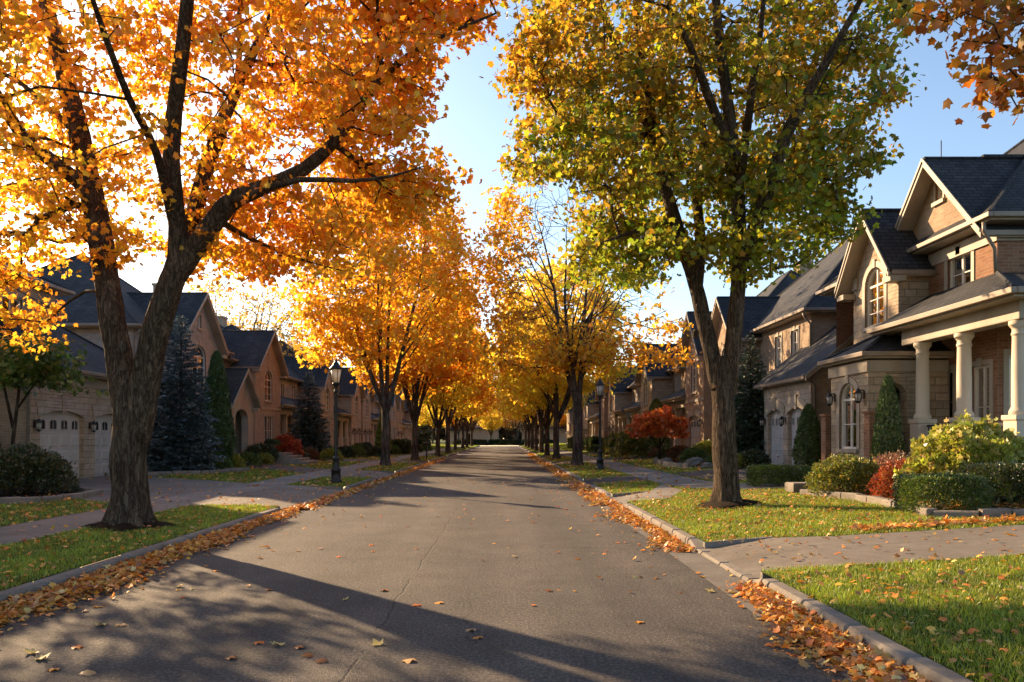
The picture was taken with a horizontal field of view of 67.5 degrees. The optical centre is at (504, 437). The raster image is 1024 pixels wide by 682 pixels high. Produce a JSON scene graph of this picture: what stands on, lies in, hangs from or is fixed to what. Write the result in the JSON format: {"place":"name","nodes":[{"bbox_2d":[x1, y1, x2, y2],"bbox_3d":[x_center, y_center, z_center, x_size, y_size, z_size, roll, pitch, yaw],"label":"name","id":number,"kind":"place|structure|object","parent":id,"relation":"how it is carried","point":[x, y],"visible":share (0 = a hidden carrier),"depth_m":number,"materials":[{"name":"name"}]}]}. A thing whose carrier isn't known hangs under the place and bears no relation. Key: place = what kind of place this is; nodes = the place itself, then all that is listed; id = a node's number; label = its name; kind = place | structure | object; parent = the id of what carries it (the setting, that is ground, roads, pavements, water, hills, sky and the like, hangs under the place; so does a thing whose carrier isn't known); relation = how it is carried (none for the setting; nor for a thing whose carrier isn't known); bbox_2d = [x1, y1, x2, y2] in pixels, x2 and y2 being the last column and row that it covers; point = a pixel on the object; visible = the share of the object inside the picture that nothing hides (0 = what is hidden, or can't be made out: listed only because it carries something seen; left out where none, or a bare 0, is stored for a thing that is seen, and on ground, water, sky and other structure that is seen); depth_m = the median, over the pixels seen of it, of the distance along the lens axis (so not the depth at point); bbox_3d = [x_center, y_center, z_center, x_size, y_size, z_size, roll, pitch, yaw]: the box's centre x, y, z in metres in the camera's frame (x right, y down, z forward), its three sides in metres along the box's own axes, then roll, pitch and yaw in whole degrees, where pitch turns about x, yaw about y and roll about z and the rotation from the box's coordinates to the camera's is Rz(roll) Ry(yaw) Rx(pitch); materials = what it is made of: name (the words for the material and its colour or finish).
{"place":"outdoors","nodes":[
{"label":"outdoors","id":0,"kind":"place"},
{"bbox_2d":[0,498,108,526],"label":"grass","id":1,"kind":"structure","parent":0,"point":[35,513],"depth_m":15.29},
{"bbox_2d":[47,475,245,501],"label":"driveway","id":2,"kind":"structure","parent":0,"point":[155,483],"depth_m":22.54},
{"bbox_2d":[0,445,460,544],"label":"sidewalk","id":3,"kind":"structure","parent":0,"point":[11,534],"depth_m":16.99,"materials":[{"name":"concrete"}]},
{"bbox_2d":[190,485,307,505],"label":"driveway","id":4,"kind":"structure","parent":0,"point":[241,498],"depth_m":19.64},
{"bbox_2d":[245,464,324,472],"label":"driveway","id":5,"kind":"structure","parent":0,"point":[289,468],"depth_m":35.55,"materials":[{"name":"concrete"}]},
{"bbox_2d":[240,486,339,508],"bbox_3d":[-5.480,1.551,20.300,1.000,0.126,6.600,0,0,0],"label":"driveway apron","id":6,"kind":"object","parent":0,"point":[281,500],"visible":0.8,"depth_m":19.85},
{"bbox_2d":[0,446,849,681],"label":"road","id":7,"kind":"structure","parent":0,"point":[591,629],"depth_m":7.45,"materials":[{"name":"asphalt"}]},
{"bbox_2d":[292,458,446,509],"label":"fallen leaves","id":8,"kind":"object","parent":7,"relation":"on","point":[311,504],"visible":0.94,"depth_m":22.97,"materials":[{"name":"orange plant"}]},
{"bbox_2d":[81,479,746,612],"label":"fallen leaves","id":9,"kind":"object","parent":7,"relation":"on","point":[295,516],"depth_m":11.33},
{"bbox_2d":[526,453,619,505],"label":"fallen leaves","id":10,"kind":"object","parent":7,"relation":"on","point":[599,498],"visible":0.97,"depth_m":25.18,"materials":[{"name":"orange plant"}]},
{"bbox_2d":[594,503,696,552],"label":"fallen leaves","id":11,"kind":"object","parent":7,"relation":"on","point":[660,535],"visible":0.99,"depth_m":13.35,"materials":[{"name":"orange plant"}]},
{"bbox_2d":[517,446,855,680],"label":"gutter pan","id":12,"kind":"object","parent":7,"relation":"on","point":[715,574],"visible":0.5,"depth_m":9.29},
{"bbox_2d":[717,580,932,681],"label":"fallen leaves","id":13,"kind":"object","parent":7,"relation":"on","point":[801,624],"visible":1,"depth_m":5.97,"materials":[{"name":"orange plant"}]},
{"bbox_2d":[0,439,1023,681],"bbox_3d":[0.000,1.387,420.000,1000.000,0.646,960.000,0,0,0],"label":"ground","id":14,"kind":"structure","parent":0,"point":[827,604],"depth_m":8.32,"materials":[{"name":"plant"}]},
{"bbox_2d":[0,485,78,496],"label":"planting bed","id":15,"kind":"object","parent":14,"relation":"on","point":[31,493],"visible":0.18,"depth_m":18.84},
{"bbox_2d":[0,440,83,495],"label":"dark shrub","id":16,"kind":"object","parent":15,"relation":"on","point":[20,463],"visible":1,"depth_m":18.56,"materials":[{"name":"green plant"}]},
{"bbox_2d":[0,327,108,488],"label":"tree","id":17,"kind":"object","parent":15,"relation":"on","point":[19,370],"visible":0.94,"depth_m":19.88,"materials":[{"name":"green plant"}]},
{"bbox_2d":[0,486,102,504],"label":"stone edging","id":18,"kind":"object","parent":14,"relation":"on","point":[86,492],"visible":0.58,"depth_m":17.26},
{"bbox_2d":[0,542,136,590],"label":"grass","id":19,"kind":"structure","parent":14,"relation":"on","point":[12,551],"depth_m":9.42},
{"bbox_2d":[0,262,166,481],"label":"house","id":20,"kind":"structure","parent":14,"relation":"on","point":[72,429],"depth_m":25.34,"materials":[{"name":"beige brick"}]},
{"bbox_2d":[40,411,78,479],"bbox_3d":[-14.138,0.240,24.300,0.025,2.180,2.400,0,0,0],"label":"garage door","id":21,"kind":"structure","parent":20,"relation":"in","point":[60,431],"depth_m":24.53,"materials":[{"name":"white wood"}]},
{"bbox_2d":[95,414,111,475],"bbox_3d":[-14.125,0.240,27.400,0.050,2.180,2.400,0,0,0],"label":"garage door","id":22,"kind":"structure","parent":20,"relation":"in","point":[103,433],"depth_m":26.97,"materials":[{"name":"white wood"}]},
{"bbox_2d":[81,521,175,531],"bbox_3d":[-6.365,1.444,12.838,1.398,0.109,1.364,0,0,27],"label":"mulch ring","id":23,"kind":"object","parent":14,"relation":"on","point":[122,526],"visible":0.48,"depth_m":12.52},
{"bbox_2d":[8,503,279,547],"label":"grass","id":24,"kind":"structure","parent":14,"relation":"on","point":[224,515],"depth_m":12.28,"materials":[{"name":"plant"}]},
{"bbox_2d":[30,255,261,463],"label":"house","id":25,"kind":"structure","parent":14,"relation":"on","point":[196,310],"depth_m":36.95,"materials":[{"name":"brown brick"}]},
{"bbox_2d":[0,504,301,633],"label":"fallen leaves","id":26,"kind":"object","parent":14,"relation":"on","point":[95,581],"visible":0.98,"depth_m":8.79,"materials":[{"name":"orange plant"}]},
{"bbox_2d":[0,486,320,585],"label":"fallen leaves","id":27,"kind":"object","parent":14,"relation":"on","point":[53,553],"visible":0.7,"depth_m":13.25,"materials":[{"name":"plant"}]},
{"bbox_2d":[104,468,249,475],"bbox_3d":[-12.024,1.351,29.349,1.298,0.265,6.401,0,0,25],"label":"stone edging","id":28,"kind":"object","parent":14,"relation":"on","point":[223,470],"visible":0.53,"depth_m":28.88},
{"bbox_2d":[151,283,304,443],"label":"house","id":29,"kind":"structure","parent":14,"relation":"on","point":[258,354],"depth_m":47.10,"materials":[{"name":"brown brick"}]},
{"bbox_2d":[35,455,437,488],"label":"fallen leaves","id":30,"kind":"object","parent":14,"relation":"on","point":[302,479],"visible":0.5,"depth_m":30.04,"materials":[{"name":"orange plant"}]},
{"bbox_2d":[0,445,479,604],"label":"kerb","id":31,"kind":"structure","parent":14,"relation":"on","point":[59,578],"depth_m":10.11,"materials":[{"name":"concrete"}]},
{"bbox_2d":[188,258,310,355],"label":"backyard tree","id":32,"kind":"object","parent":14,"relation":"on","point":[220,295],"visible":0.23,"depth_m":70.62,"materials":[{"name":"yellow plant"}]},
{"bbox_2d":[0,0,509,526],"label":"maple tree","id":33,"kind":"object","parent":14,"relation":"on","point":[348,80],"visible":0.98,"depth_m":12.77,"materials":[{"name":"orange plant"}]},
{"bbox_2d":[242,442,281,462],"bbox_3d":[-12.675,0.800,40.009,2.111,1.230,2.047,0,0,0],"label":"ball shrub","id":34,"kind":"object","parent":14,"relation":"on","point":[257,448],"visible":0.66,"depth_m":39.63,"materials":[{"name":"green plant"}]},
{"bbox_2d":[153,469,373,486],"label":"grass","id":35,"kind":"structure","parent":14,"relation":"on","point":[263,477],"depth_m":27.52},
{"bbox_2d":[217,316,339,447],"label":"house","id":36,"kind":"structure","parent":14,"relation":"on","point":[291,385],"depth_m":62.38,"materials":[{"name":"brown brick"}]},
{"bbox_2d":[236,287,337,359],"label":"backyard tree","id":37,"kind":"object","parent":14,"relation":"on","point":[264,328],"visible":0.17,"depth_m":74.55,"materials":[{"name":"yellow plant"}]},
{"bbox_2d":[263,452,317,464],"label":"stone steps","id":38,"kind":"structure","parent":14,"relation":"on","point":[288,457],"depth_m":40.08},
{"bbox_2d":[286,372,333,458],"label":"blue spruce","id":39,"kind":"object","parent":14,"relation":"on","point":[310,435],"visible":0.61,"depth_m":50.16,"materials":[{"name":"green plant"}]},
{"bbox_2d":[279,341,365,446],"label":"house","id":40,"kind":"structure","parent":14,"relation":"on","point":[351,396],"depth_m":73.09,"materials":[{"name":"brown brick"}]},
{"bbox_2d":[233,455,436,470],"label":"grass","id":41,"kind":"structure","parent":14,"relation":"on","point":[370,467],"depth_m":40.65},
{"bbox_2d":[329,358,342,482],"bbox_3d":[-5.609,-0.583,25.493,0.480,4.200,0.480,0,0,0],"label":"lamp post","id":42,"kind":"object","parent":14,"relation":"on","point":[336,368],"visible":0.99,"depth_m":25.43,"materials":[{"name":"black metal"}]},
{"bbox_2d":[301,353,378,445],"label":"house","id":43,"kind":"structure","parent":14,"relation":"on","point":[369,420],"depth_m":83.17,"materials":[{"name":"brown brick"}]},
{"bbox_2d":[272,169,493,465],"bbox_3d":[-6.290,-6.292,40.873,11.626,15.820,11.432,0,0,-23],"label":"maple tree","id":44,"kind":"object","parent":14,"relation":"on","point":[347,308],"visible":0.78,"depth_m":39.45,"materials":[{"name":"orange plant"}]},
{"bbox_2d":[371,384,399,443],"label":"house","id":45,"kind":"structure","parent":14,"relation":"on","point":[376,408],"depth_m":100.45,"materials":[{"name":"brown brick"}]},
{"bbox_2d":[340,251,492,459],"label":"maple tree","id":46,"kind":"object","parent":14,"relation":"on","point":[439,374],"visible":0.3,"depth_m":50.36,"materials":[{"name":"orange plant"}]},
{"bbox_2d":[395,312,491,455],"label":"maple tree","id":47,"kind":"object","parent":14,"relation":"on","point":[457,396],"visible":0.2,"depth_m":62.40,"materials":[{"name":"orange plant"}]},
{"bbox_2d":[394,307,497,452],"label":"maple tree","id":48,"kind":"object","parent":14,"relation":"on","point":[478,396],"visible":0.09,"depth_m":73.98,"materials":[{"name":"orange plant"}]},
{"bbox_2d":[426,373,492,449],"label":"maple tree","id":49,"kind":"object","parent":14,"relation":"on","point":[460,412],"visible":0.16,"depth_m":91.57,"materials":[{"name":"orange plant"}]},
{"bbox_2d":[418,408,521,440],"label":"woods","id":50,"kind":"object","parent":14,"relation":"on","point":[424,431],"visible":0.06,"depth_m":197.82,"materials":[{"name":"green plant"}]},
{"bbox_2d":[450,421,500,443],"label":"house","id":51,"kind":"structure","parent":14,"relation":"on","point":[480,432],"depth_m":176.00,"materials":[{"name":"brown brick"}]},
{"bbox_2d":[454,376,498,448],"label":"maple tree","id":52,"kind":"object","parent":14,"relation":"on","point":[490,401],"visible":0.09,"depth_m":105.54,"materials":[{"name":"orange plant"}]},
{"bbox_2d":[477,401,506,438],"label":"street end tree","id":53,"kind":"object","parent":14,"relation":"on","point":[491,423],"visible":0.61,"depth_m":164.34,"materials":[{"name":"yellow plant"}]},
{"bbox_2d":[495,380,572,450],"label":"maple tree","id":54,"kind":"object","parent":14,"relation":"on","point":[519,408],"visible":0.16,"depth_m":86.76,"materials":[{"name":"orange plant"}]},
{"bbox_2d":[495,319,595,455],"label":"maple tree","id":55,"kind":"object","parent":14,"relation":"on","point":[537,402],"visible":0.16,"depth_m":63.66,"materials":[{"name":"yellow plant"}]},
{"bbox_2d":[482,259,637,458],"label":"maple tree","id":56,"kind":"object","parent":14,"relation":"on","point":[537,379],"visible":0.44,"depth_m":52.20,"materials":[{"name":"yellow plant"}]},
{"bbox_2d":[466,154,701,465],"bbox_3d":[4.125,-6.569,40.183,12.425,16.326,10.355,0,0,0],"label":"maple tree","id":57,"kind":"object","parent":14,"relation":"on","point":[567,358],"visible":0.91,"depth_m":39.41,"materials":[{"name":"yellow plant"}]},
{"bbox_2d":[582,389,598,437],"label":"house","id":58,"kind":"structure","parent":14,"relation":"on","point":[590,409],"depth_m":100.00,"materials":[{"name":"brown brick"}]},
{"bbox_2d":[590,375,607,436],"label":"house","id":59,"kind":"structure","parent":14,"relation":"on","point":[604,416],"depth_m":82.23,"materials":[{"name":"brown brick"}]},
{"bbox_2d":[595,377,604,469],"bbox_3d":[4.283,-0.652,34.443,0.480,4.200,0.480,0,0,0],"label":"lamp post","id":60,"kind":"object","parent":14,"relation":"on","point":[599,384],"visible":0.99,"depth_m":34.36,"materials":[{"name":"black metal"}]},
{"bbox_2d":[543,453,679,473],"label":"grass","id":61,"kind":"structure","parent":14,"relation":"on","point":[631,462],"depth_m":39.47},
{"bbox_2d":[610,428,655,457],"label":"tall shrub","id":62,"kind":"object","parent":14,"relation":"on","point":[624,444],"visible":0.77,"depth_m":45.70,"materials":[{"name":"green plant"}]},
{"bbox_2d":[603,341,678,434],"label":"house","id":63,"kind":"structure","parent":14,"relation":"on","point":[622,397],"depth_m":73.75,"materials":[{"name":"brown brick"}]},
{"bbox_2d":[624,344,680,445],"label":"house","id":64,"kind":"structure","parent":14,"relation":"on","point":[661,382],"depth_m":55.59,"materials":[{"name":"brown brick"}]},
{"bbox_2d":[546,453,789,492],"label":"fallen leaves","id":65,"kind":"object","parent":14,"relation":"on","point":[599,477],"visible":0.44,"depth_m":30.63,"materials":[{"name":"orange plant"}]},
{"bbox_2d":[577,467,786,493],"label":"grass","id":66,"kind":"structure","parent":14,"relation":"on","point":[679,469],"depth_m":24.33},
{"bbox_2d":[480,0,935,501],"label":"maple tree","id":67,"kind":"object","parent":14,"relation":"on","point":[782,180],"visible":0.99,"depth_m":15.18,"materials":[{"name":"green plant"}]},
{"bbox_2d":[672,459,754,466],"bbox_3d":[8.850,1.146,35.800,3.500,0.205,9.200,0,0,0],"label":"planting bed","id":68,"kind":"object","parent":14,"relation":"on","point":[675,461],"visible":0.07,"depth_m":36.28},
{"bbox_2d":[624,405,691,458],"bbox_3d":[7.816,-0.174,39.388,3.442,3.054,3.288,0,0,0],"label":"japanese maple","id":69,"kind":"object","parent":68,"relation":"on","point":[664,422],"visible":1,"depth_m":38.81,"materials":[{"name":"red plant"}]},
{"bbox_2d":[696,499,762,509],"bbox_3d":[4.570,1.363,15.964,1.435,0.164,1.230,0,0,-44],"label":"mulch ring","id":70,"kind":"object","parent":14,"relation":"on","point":[725,504],"visible":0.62,"depth_m":15.60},
{"bbox_2d":[660,261,811,457],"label":"house","id":71,"kind":"structure","parent":14,"relation":"on","point":[691,399],"depth_m":43.56,"materials":[{"name":"brown brick"}]},
{"bbox_2d":[711,333,767,464],"bbox_3d":[10.336,-1.525,32.291,3.068,5.738,3.037,0,0,-20],"label":"dark spruce","id":72,"kind":"object","parent":14,"relation":"on","point":[752,437],"visible":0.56,"depth_m":31.94,"materials":[{"name":"green plant"}]},
{"bbox_2d":[519,445,972,681],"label":"kerb","id":73,"kind":"structure","parent":14,"relation":"on","point":[930,669],"depth_m":7.18,"materials":[{"name":"concrete"}]},
{"bbox_2d":[628,482,869,517],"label":"grass","id":74,"kind":"structure","parent":14,"relation":"on","point":[768,503],"depth_m":16.19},
{"bbox_2d":[738,448,771,467],"bbox_3d":[9.377,0.762,28.940,1.365,0.820,1.407,0,0,8],"label":"ball shrub","id":75,"kind":"object","parent":14,"relation":"on","point":[756,455],"visible":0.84,"depth_m":28.56,"materials":[{"name":"green plant"}]},
{"bbox_2d":[742,463,805,485],"bbox_3d":[7.166,0.980,20.408,1.419,0.655,1.368,0,0,0],"label":"round shrub","id":76,"kind":"object","parent":14,"relation":"on","point":[792,473],"visible":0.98,"depth_m":19.99,"materials":[{"name":"green plant"}]},
{"bbox_2d":[711,239,853,465],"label":"house","id":77,"kind":"structure","parent":14,"relation":"on","point":[791,328],"depth_m":30.60,"materials":[{"name":"beige brick"}]},
{"bbox_2d":[771,410,782,464],"bbox_3d":[10.625,-0.025,29.750,0.050,2.150,1.700,0,0,0],"label":"garage door","id":78,"kind":"structure","parent":77,"relation":"in","point":[776,430],"depth_m":29.97,"materials":[{"name":"white wood"}]},
{"bbox_2d":[791,403,820,466],"bbox_3d":[9.597,0.034,24.208,1.055,2.309,0.974,0,0,0],"label":"arborvitae","id":79,"kind":"object","parent":14,"relation":"on","point":[807,445],"visible":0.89,"depth_m":23.95,"materials":[{"name":"green plant"}]},
{"bbox_2d":[619,484,1023,681],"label":"fallen leaves","id":80,"kind":"object","parent":14,"relation":"on","point":[944,619],"visible":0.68,"depth_m":8.72,"materials":[{"name":"plant"}]},
{"bbox_2d":[762,552,1023,681],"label":"grass","id":81,"kind":"structure","parent":14,"relation":"on","point":[832,593],"depth_m":6.83,"materials":[{"name":"plant"}]},
{"bbox_2d":[800,489,1023,518],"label":"stone edging","id":82,"kind":"object","parent":14,"relation":"on","point":[929,511],"visible":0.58,"depth_m":12.31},
{"bbox_2d":[815,139,1023,487],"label":"house","id":83,"kind":"structure","parent":14,"relation":"on","point":[925,287],"depth_m":19.31,"materials":[{"name":"beige brick"}]},
{"bbox_2d":[836,375,859,452],"bbox_3d":[9.229,-0.645,20.525,0.204,2.090,1.370,0,0,0],"label":"window","id":84,"kind":"structure","parent":83,"relation":"in","point":[850,409],"depth_m":20.68,"materials":[{"name":"white glass"}]},
{"bbox_2d":[862,259,886,332],"bbox_3d":[10.455,-4.035,21.600,0.204,1.970,1.420,0,0,0],"label":"window","id":85,"kind":"structure","parent":83,"relation":"in","point":[876,291],"depth_m":21.76,"materials":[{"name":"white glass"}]},
{"bbox_2d":[948,365,955,423],"bbox_3d":[11.273,-0.940,19.600,0.204,1.880,1.040,0,0,0],"label":"window","id":86,"kind":"structure","parent":83,"relation":"in","point":[952,374],"depth_m":19.42,"materials":[{"name":"black glass"}]},
{"bbox_2d":[944,246,974,289],"bbox_3d":[11.273,-3.865,18.950,0.204,1.730,1.240,0,0,0],"label":"window","id":87,"kind":"structure","parent":83,"relation":"in","point":[962,268],"depth_m":19.04,"materials":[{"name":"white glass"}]},
{"bbox_2d":[972,358,993,422],"bbox_3d":[11.273,-0.765,18.100,0.204,2.230,0.940,0,0,0],"label":"window","id":88,"kind":"structure","parent":83,"relation":"in","point":[983,375],"depth_m":18.08,"materials":[{"name":"white glass"}]},
{"bbox_2d":[1003,349,1011,414],"bbox_3d":[11.804,-0.890,17.583,0.858,2.380,0.306,0,0,0],"label":"window","id":89,"kind":"structure","parent":83,"relation":"in","point":[1006,352],"depth_m":17.48,"materials":[{"name":"white glass"}]},
{"bbox_2d":[842,488,1023,509],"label":"planting bed","id":90,"kind":"object","parent":14,"relation":"on","point":[1001,503],"visible":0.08,"depth_m":13.44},
{"bbox_2d":[802,451,883,495],"bbox_3d":[7.500,0.800,16.855,1.809,1.022,1.845,0,0,0],"label":"round shrub","id":91,"kind":"object","parent":90,"relation":"on","point":[845,469],"visible":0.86,"depth_m":16.44,"materials":[{"name":"green plant"}]},
{"bbox_2d":[870,374,906,461],"bbox_3d":[9.057,-0.153,18.106,0.794,2.749,0.843,0,0,0],"label":"arborvitae","id":92,"kind":"object","parent":90,"relation":"on","point":[887,420],"visible":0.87,"depth_m":17.93,"materials":[{"name":"green plant"}]},
{"bbox_2d":[864,457,940,498],"bbox_3d":[8.034,0.831,15.311,1.602,0.895,1.497,0,0,0],"label":"burning bush","id":93,"kind":"object","parent":90,"relation":"on","point":[882,480],"visible":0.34,"depth_m":15.26,"materials":[{"name":"red plant"}]},
{"bbox_2d":[887,470,1000,512],"bbox_3d":[7.399,0.905,12.962,1.435,0.744,1.245,0,0,0],"label":"clipped hedge","id":94,"kind":"object","parent":90,"relation":"on","point":[974,491],"visible":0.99,"depth_m":12.61,"materials":[{"name":"green plant"}]},
{"bbox_2d":[892,410,1023,502],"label":"hydrangea","id":95,"kind":"object","parent":90,"relation":"on","point":[946,448],"visible":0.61,"depth_m":14.17,"materials":[{"name":"green plant"}]},
{"bbox_2d":[951,460,1023,507],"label":"clipped hedge","id":96,"kind":"object","parent":90,"relation":"on","point":[997,468],"visible":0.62,"depth_m":12.87,"materials":[{"name":"green plant"}]},
{"bbox_2d":[846,513,1023,531],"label":"fallen leaves","id":97,"kind":"object","parent":14,"relation":"on","point":[1004,518],"visible":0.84,"depth_m":11.32,"materials":[{"name":"orange plant"}]},
{"bbox_2d":[893,0,1023,128],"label":"maple tree","id":98,"kind":"object","parent":14,"relation":"on","point":[1010,14],"visible":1,"depth_m":8.37,"materials":[{"name":"orange plant"}]},
{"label":"planting bed","id":99,"kind":"structure","parent":14,"relation":"on","visible":0},
{"bbox_2d":[147,315,225,471],"bbox_3d":[-12.653,-1.480,30.155,3.924,6.815,3.872,0,0,0],"label":"blue spruce","id":100,"kind":"object","parent":99,"relation":"on","point":[174,449],"visible":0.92,"depth_m":29.79,"materials":[{"name":"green plant"}]},
{"bbox_2d":[201,350,236,466],"bbox_3d":[-12.643,-1.217,33.695,1.592,5.308,1.709,0,0,0],"label":"arborvitae","id":101,"kind":"object","parent":99,"relation":"on","point":[219,405],"visible":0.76,"depth_m":33.37,"materials":[{"name":"green plant"}]},
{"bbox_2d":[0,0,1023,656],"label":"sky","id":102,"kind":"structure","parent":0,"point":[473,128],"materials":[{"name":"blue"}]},
{"bbox_2d":[534,444,784,488],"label":"sidewalk","id":103,"kind":"structure","parent":0,"point":[681,481],"depth_m":26.72,"materials":[{"name":"concrete"}]},
{"bbox_2d":[676,464,785,480],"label":"driveway","id":104,"kind":"structure","parent":0,"point":[700,474],"depth_m":26.75,"materials":[{"name":"concrete"}]},
{"bbox_2d":[706,537,843,578],"bbox_3d":[3.410,1.531,9.950,1.000,0.166,2.400,0,0,0],"label":"driveway apron","id":105,"kind":"object","parent":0,"point":[737,556],"visible":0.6,"depth_m":9.92,"materials":[{"name":"concrete"}]},
{"bbox_2d":[660,502,1023,541],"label":"grass","id":106,"kind":"structure","parent":0,"point":[867,507],"depth_m":12.46,"materials":[{"name":"plant"}]},
{"bbox_2d":[774,525,1023,564],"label":"driveway","id":107,"kind":"structure","parent":0,"point":[916,543],"depth_m":9.85,"materials":[{"name":"concrete"}]},
{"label":"planting bed","id":108,"kind":"structure","parent":0,"visible":0},
{"bbox_2d":[264,434,304,454],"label":"red shrub","id":109,"kind":"object","parent":108,"relation":"on","point":[289,443],"visible":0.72,"depth_m":41.99,"materials":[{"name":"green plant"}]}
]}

